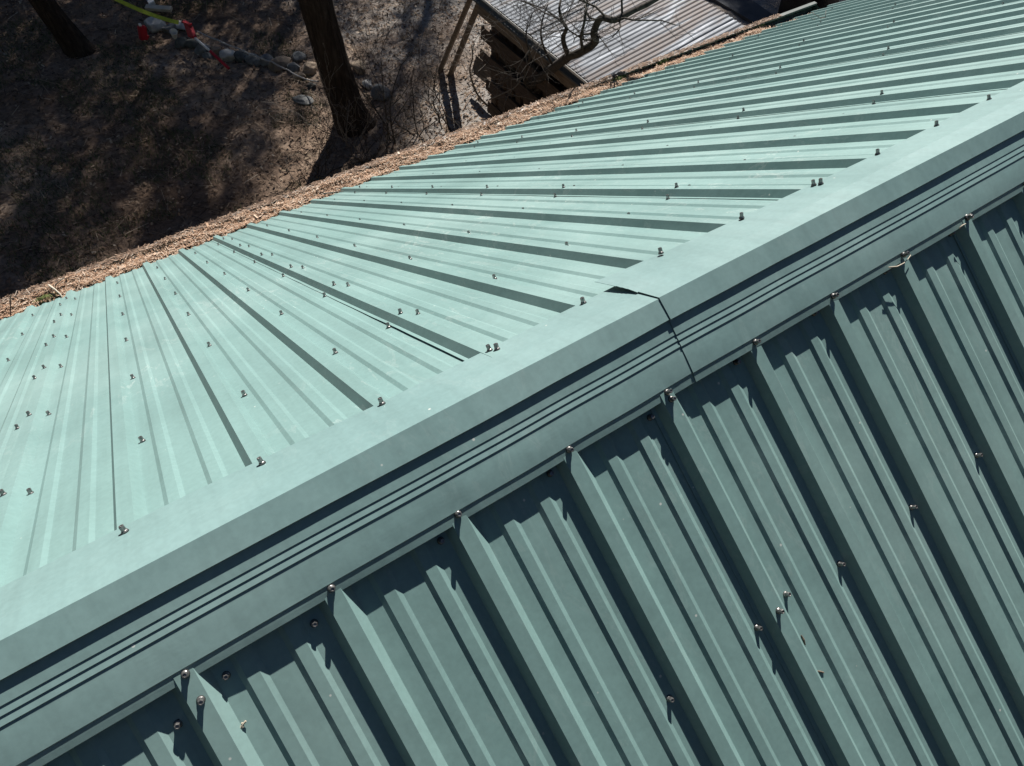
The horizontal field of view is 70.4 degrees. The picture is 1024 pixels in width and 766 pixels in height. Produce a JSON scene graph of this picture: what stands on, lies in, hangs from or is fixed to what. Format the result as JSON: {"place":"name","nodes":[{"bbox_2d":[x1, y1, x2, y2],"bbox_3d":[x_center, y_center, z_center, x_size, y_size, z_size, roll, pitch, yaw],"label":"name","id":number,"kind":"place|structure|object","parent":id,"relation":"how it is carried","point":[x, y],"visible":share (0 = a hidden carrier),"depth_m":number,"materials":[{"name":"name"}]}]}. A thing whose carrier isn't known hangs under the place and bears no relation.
{"place":"outdoors","nodes":[
{"label":"outdoors","id":0,"kind":"place"},
{"bbox_2d":[0,0,845,298],"bbox_3d":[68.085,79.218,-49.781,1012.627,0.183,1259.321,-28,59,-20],"label":"ground","id":1,"kind":"structure","parent":0,"point":[468,102],"depth_m":9.70,"materials":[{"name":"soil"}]},
{"bbox_2d":[28,0,95,58],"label":"tree","id":2,"kind":"object","parent":1,"relation":"on","point":[73,41],"visible":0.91,"depth_m":10.18,"materials":[{"name":"brown plant"}]},
{"bbox_2d":[137,23,148,39],"bbox_3d":[-5.439,-5.167,10.672,0.070,0.235,0.141,36,60,23],"label":"red container","id":3,"kind":"object","parent":1,"relation":"on","point":[142,32],"visible":1,"depth_m":10.66,"materials":[{"name":"plastic"}]},
{"bbox_2d":[147,0,154,4],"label":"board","id":4,"kind":"object","parent":1,"relation":"on","point":[151,2],"visible":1,"depth_m":11.26,"materials":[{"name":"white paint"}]},
{"bbox_2d":[144,17,165,32],"bbox_3d":[-5.398,-5.425,11.010,0.287,0.203,0.303,-28,59,-20],"label":"rock","id":5,"kind":"object","parent":1,"relation":"on","point":[154,25],"visible":0.81,"depth_m":10.93,"materials":[{"name":"stone"}]},
{"bbox_2d":[145,4,172,11],"bbox_3d":[-5.446,-5.776,11.185,0.405,0.061,0.092,5,53,2],"label":"board","id":6,"kind":"object","parent":1,"relation":"on","point":[159,8],"visible":0.93,"depth_m":11.17,"materials":[{"name":"grey wood"}]},
{"bbox_2d":[162,23,177,34],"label":"rock","id":7,"kind":"object","parent":1,"relation":"on","point":[166,28],"visible":0.74,"depth_m":10.90,"materials":[{"name":"grey stone"}]},
{"bbox_2d":[170,28,176,38],"bbox_3d":[-4.909,-5.070,10.544,0.108,0.144,0.133,-28,59,-20],"label":"paper cup","id":8,"kind":"object","parent":1,"relation":"on","point":[173,32],"visible":1,"depth_m":10.54,"materials":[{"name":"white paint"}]},
{"bbox_2d":[175,37,186,48],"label":"rock","id":9,"kind":"object","parent":1,"relation":"on","point":[179,41],"visible":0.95,"depth_m":10.63,"materials":[{"name":"stone"}]},
{"bbox_2d":[176,20,185,30],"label":"rock","id":10,"kind":"object","parent":1,"relation":"on","point":[180,26],"visible":0.66,"depth_m":10.97,"materials":[{"name":"stone"}]},
{"bbox_2d":[184,39,198,48],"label":"rock","id":11,"kind":"object","parent":1,"relation":"on","point":[191,43],"visible":0.82,"depth_m":10.62,"materials":[{"name":"stone"}]},
{"bbox_2d":[194,43,210,54],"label":"rock","id":12,"kind":"object","parent":1,"relation":"on","point":[199,49],"visible":0.66,"depth_m":10.54,"materials":[{"name":"grey stone"}]},
{"bbox_2d":[181,20,229,69],"bbox_3d":[-4.384,-4.809,10.298,0.116,0.286,1.176,-36,62,-25],"label":"hand tool","id":13,"kind":"object","parent":1,"relation":"on","point":[190,31],"visible":1,"depth_m":10.28,"materials":[{"name":"red plastic"}]},
{"bbox_2d":[114,0,178,23],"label":"strap","id":14,"kind":"object","parent":13,"relation":"attached to","point":[143,11],"visible":1,"depth_m":10.31,"materials":[{"name":"fabric"}]},
{"bbox_2d":[202,52,212,59],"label":"rock","id":15,"kind":"object","parent":1,"relation":"on","point":[206,55],"visible":0.98,"depth_m":10.48,"materials":[{"name":"grey stone"}]},
{"bbox_2d":[209,46,220,54],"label":"rock","id":16,"kind":"object","parent":1,"relation":"on","point":[216,50],"visible":0.66,"depth_m":10.52,"materials":[{"name":"brown stone"}]},
{"bbox_2d":[219,49,235,61],"bbox_3d":[-4.092,-4.716,10.464,0.246,0.179,0.186,-28,59,-20],"label":"rock","id":17,"kind":"object","parent":1,"relation":"on","point":[226,54],"visible":0.91,"depth_m":10.40,"materials":[{"name":"stone"}]},
{"bbox_2d":[233,50,246,62],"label":"rock","id":18,"kind":"object","parent":1,"relation":"on","point":[239,56],"visible":0.69,"depth_m":10.40,"materials":[{"name":"stone"}]},
{"bbox_2d":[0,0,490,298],"bbox_3d":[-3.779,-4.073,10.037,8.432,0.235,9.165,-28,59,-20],"label":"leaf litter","id":19,"kind":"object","parent":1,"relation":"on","point":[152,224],"visible":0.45,"depth_m":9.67,"materials":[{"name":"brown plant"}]},
{"bbox_2d":[244,53,260,66],"bbox_3d":[-3.703,-4.626,10.395,0.243,0.196,0.296,-28,59,-20],"label":"rock","id":20,"kind":"object","parent":1,"relation":"on","point":[250,60],"visible":0.81,"depth_m":10.31,"materials":[{"name":"grey stone"}]},
{"bbox_2d":[260,53,272,66],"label":"rock","id":21,"kind":"object","parent":1,"relation":"on","point":[267,57],"visible":0.72,"depth_m":10.31,"materials":[{"name":"grey stone"}]},
{"bbox_2d":[268,56,290,71],"bbox_3d":[-3.292,-4.536,10.328,0.364,0.210,0.224,-28,59,-20],"label":"rock","id":22,"kind":"object","parent":1,"relation":"on","point":[283,61],"visible":0.85,"depth_m":10.26,"materials":[{"name":"brown stone"}]},
{"bbox_2d":[270,152,313,184],"bbox_3d":[-2.490,-2.518,8.732,0.901,0.438,0.272,23,56,14],"label":"bare shrub","id":23,"kind":"object","parent":1,"relation":"on","point":[290,168],"visible":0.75,"depth_m":8.76,"materials":[{"name":"brown plant"}]},
{"bbox_2d":[287,62,299,72],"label":"rock","id":24,"kind":"object","parent":1,"relation":"on","point":[293,67],"visible":0.89,"depth_m":10.27,"materials":[{"name":"grey stone"}]},
{"bbox_2d":[292,51,305,62],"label":"rock","id":25,"kind":"object","parent":1,"relation":"on","point":[298,56],"visible":1,"depth_m":10.44,"materials":[{"name":"grey stone"}]},
{"bbox_2d":[292,72,305,79],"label":"rock","id":26,"kind":"object","parent":1,"relation":"on","point":[301,74],"visible":0.8,"depth_m":10.15,"materials":[{"name":"beige stone"}]},
{"bbox_2d":[292,95,313,104],"bbox_3d":[-2.846,-3.865,9.883,0.317,0.052,0.191,14,54,9],"label":"rock","id":27,"kind":"object","parent":1,"relation":"on","point":[303,100],"visible":0.97,"depth_m":9.85,"materials":[{"name":"grey stone"}]},
{"bbox_2d":[302,61,316,75],"bbox_3d":[-2.878,-4.465,10.294,0.192,0.160,0.233,10,54,6],"label":"rock","id":28,"kind":"object","parent":1,"relation":"on","point":[309,67],"visible":0.89,"depth_m":10.24,"materials":[{"name":"beige stone"}]},
{"bbox_2d":[307,82,315,88],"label":"rock","id":29,"kind":"object","parent":1,"relation":"on","point":[310,84],"visible":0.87,"depth_m":10.03,"materials":[{"name":"stone"}]},
{"bbox_2d":[225,44,425,150],"bbox_3d":[-2.146,-3.669,8.896,2.645,1.498,1.565,-51,69,-31],"label":"bare shrub","id":30,"kind":"object","parent":1,"relation":"on","point":[345,135],"visible":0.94,"depth_m":8.96,"materials":[{"name":"brown plant"}]},
{"bbox_2d":[298,103,370,175],"bbox_3d":[-2.212,-2.891,8.779,0.930,1.108,0.571,-28,59,-20],"label":"bare shrub","id":31,"kind":"object","parent":1,"relation":"on","point":[326,150],"visible":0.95,"depth_m":8.70,"materials":[{"name":"brown plant"}]},
{"bbox_2d":[298,0,375,137],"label":"tree","id":32,"kind":"object","parent":1,"relation":"on","point":[322,30],"visible":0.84,"depth_m":8.71,"materials":[{"name":"brown plant"}]},
{"bbox_2d":[197,30,317,81],"bbox_3d":[-3.518,-4.515,10.105,2.282,0.161,0.131,28,57,18],"label":"rope","id":33,"kind":"object","parent":32,"relation":"attached to","point":[257,57],"visible":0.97,"depth_m":10.01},
{"bbox_2d":[352,60,365,74],"bbox_3d":[-2.177,-4.504,10.339,0.220,0.171,0.272,-28,59,-20],"label":"rock","id":34,"kind":"object","parent":1,"relation":"on","point":[356,66],"visible":0.81,"depth_m":10.27,"materials":[{"name":"beige stone"}]},
{"bbox_2d":[362,79,372,89],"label":"rock","id":35,"kind":"object","parent":1,"relation":"on","point":[365,83],"visible":0.77,"depth_m":10.10,"materials":[{"name":"stone"}]},
{"bbox_2d":[308,69,433,168],"bbox_3d":[-1.779,-3.318,8.775,1.535,1.215,1.887,-28,59,-20],"label":"bare shrub","id":36,"kind":"object","parent":1,"relation":"on","point":[363,161],"visible":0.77,"depth_m":8.68,"materials":[{"name":"brown plant"}]},
{"bbox_2d":[296,0,451,143],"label":"bare shrub","id":37,"kind":"object","parent":1,"relation":"on","point":[360,90],"visible":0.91,"depth_m":8.69,"materials":[{"name":"brown plant"}]},
{"bbox_2d":[370,84,390,100],"bbox_3d":[-1.801,-3.989,9.957,0.284,0.205,0.275,-28,59,-20],"label":"rock","id":38,"kind":"object","parent":1,"relation":"on","point":[373,94],"visible":0.72,"depth_m":9.91,"materials":[{"name":"grey stone"}]},
{"bbox_2d":[360,2,469,129],"bbox_3d":[-1.127,-3.928,9.054,1.277,1.624,1.199,-16,56,-13],"label":"bare shrub","id":39,"kind":"object","parent":1,"relation":"on","point":[432,99],"visible":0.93,"depth_m":9.30,"materials":[{"name":"brown plant"}]},
{"bbox_2d":[340,26,489,155],"bbox_3d":[-1.129,-3.374,8.647,1.792,1.834,1.168,-28,59,-20],"label":"bare shrub","id":40,"kind":"object","parent":1,"relation":"on","point":[418,100],"visible":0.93,"depth_m":8.97,"materials":[{"name":"brown plant"}]},
{"bbox_2d":[472,48,490,82],"bbox_3d":[-0.197,-4.096,9.681,0.191,0.307,0.964,-29,59,-21],"label":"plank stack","id":41,"kind":"object","parent":1,"relation":"on","point":[485,73],"visible":0.29,"depth_m":9.82,"materials":[{"name":"brown wood"}]},
{"bbox_2d":[0,0,1023,765],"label":"house","id":42,"kind":"structure","parent":1,"relation":"on","point":[668,414],"depth_m":1.46,"materials":[{"name":"green paint"}]},
{"bbox_2d":[47,284,62,297],"bbox_3d":[-2.750,-0.552,4.380,0.144,0.036,0.018,33,59,21],"label":"stick","id":43,"kind":"object","parent":42,"relation":"on","point":[53,288],"visible":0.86,"depth_m":4.38,"materials":[{"name":"brown wood"}]},
{"bbox_2d":[0,13,810,319],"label":"pine needles","id":44,"kind":"object","parent":42,"relation":"on","point":[100,272],"visible":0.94,"depth_m":5.04,"materials":[{"name":"brown plant"}]},
{"bbox_2d":[32,292,59,304],"bbox_3d":[-2.817,-0.516,4.385,0.162,0.039,0.068,-28,59,-20],"label":"moss tuft","id":45,"kind":"object","parent":44,"relation":"on","point":[46,296],"visible":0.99,"depth_m":4.38,"materials":[{"name":"green plant"}]},
{"bbox_2d":[611,75,626,81],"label":"moss tuft","id":46,"kind":"object","parent":44,"relation":"on","point":[619,77],"visible":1,"depth_m":5.96,"materials":[{"name":"green plant"}]},
{"bbox_2d":[655,57,669,64],"bbox_3d":[1.276,-2.737,6.149,0.153,0.040,0.069,-28,59,-20],"label":"moss tuft","id":47,"kind":"object","parent":44,"relation":"on","point":[662,61],"visible":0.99,"depth_m":6.14,"materials":[{"name":"green plant"}]},
{"bbox_2d":[888,255,910,267],"bbox_3d":[0.849,-0.263,1.584,0.073,0.006,0.011,-28,59,-20],"label":"stick","id":48,"kind":"object","parent":42,"relation":"on","point":[899,265],"visible":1,"depth_m":1.58,"materials":[{"name":"brown wood"}]},
{"bbox_2d":[450,0,694,112],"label":"bare tree","id":49,"kind":"object","parent":1,"relation":"on","point":[566,57],"visible":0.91,"depth_m":6.54,"materials":[{"name":"brown plant"}]},
{"bbox_2d":[437,0,744,117],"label":"shed","id":50,"kind":"structure","parent":1,"relation":"on","point":[702,20],"depth_m":7.76,"materials":[{"name":"metal"}]},
{"bbox_2d":[778,0,811,13],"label":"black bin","id":51,"kind":"object","parent":1,"relation":"on","point":[786,5],"visible":0.38,"depth_m":11.13,"materials":[{"name":"plastic"}]},
{"bbox_2d":[812,0,838,8],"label":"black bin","id":52,"kind":"object","parent":1,"relation":"on","point":[821,4],"visible":0.15,"depth_m":11.19,"materials":[{"name":"plastic"}]},
{"bbox_2d":[709,0,772,23],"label":"pavement","id":53,"kind":"structure","parent":0,"point":[750,11],"depth_m":11.61,"materials":[{"name":"grey asphalt"}]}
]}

